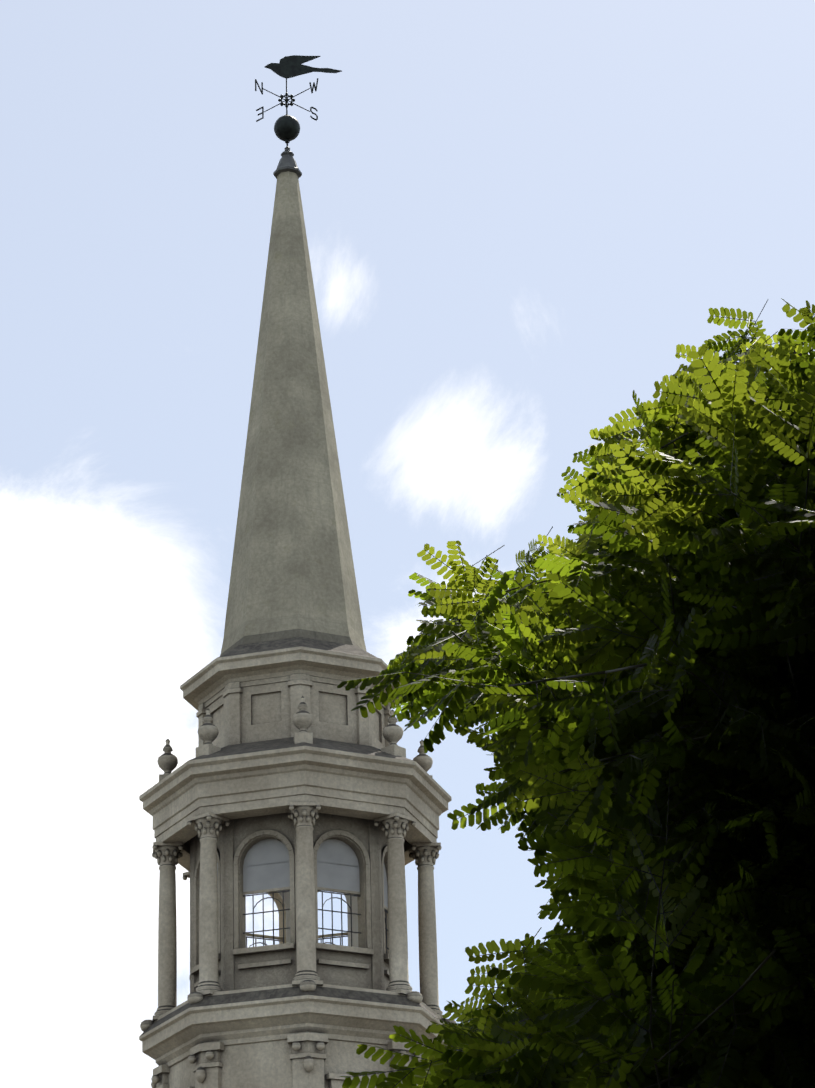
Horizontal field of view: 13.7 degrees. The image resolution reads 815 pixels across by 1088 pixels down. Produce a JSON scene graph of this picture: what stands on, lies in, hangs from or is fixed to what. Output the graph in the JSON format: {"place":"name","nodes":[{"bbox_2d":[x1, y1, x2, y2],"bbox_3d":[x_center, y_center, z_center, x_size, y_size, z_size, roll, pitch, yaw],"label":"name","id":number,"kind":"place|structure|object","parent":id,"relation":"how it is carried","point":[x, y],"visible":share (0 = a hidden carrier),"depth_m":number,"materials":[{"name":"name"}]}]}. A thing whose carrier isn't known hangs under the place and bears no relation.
{"place":"outdoors","nodes":[
{"label":"outdoors","id":0,"kind":"place"},
{"bbox_2d":[139,171,455,1087],"bbox_3d":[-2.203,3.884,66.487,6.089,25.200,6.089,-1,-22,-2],"label":"church steeple","id":1,"kind":"object","parent":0,"point":[295,785],"visible":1,"depth_m":64.27,"materials":[{"name":"grey stone"}]},
{"bbox_2d":[0,0,814,1087],"label":"sky","id":2,"kind":"structure","parent":0,"point":[518,214],"materials":[{"name":"blue"}]},
{"bbox_2d":[337,298,814,1087],"bbox_3d":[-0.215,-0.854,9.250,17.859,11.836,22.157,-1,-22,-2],"label":"albizia tree","id":3,"kind":"object","parent":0,"point":[633,666],"visible":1,"depth_m":8.54,"materials":[{"name":"green plant"}]},
{"bbox_3d":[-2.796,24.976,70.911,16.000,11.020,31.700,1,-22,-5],"label":"church","id":4,"kind":"object","parent":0,"visible":0},
{"bbox_2d":[255,55,341,178],"bbox_3d":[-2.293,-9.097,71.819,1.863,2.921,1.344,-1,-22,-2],"label":"weather vane","id":5,"kind":"object","parent":4,"relation":"on","point":[287,128],"visible":0.98,"depth_m":71.84,"materials":[{"name":"black metal"}]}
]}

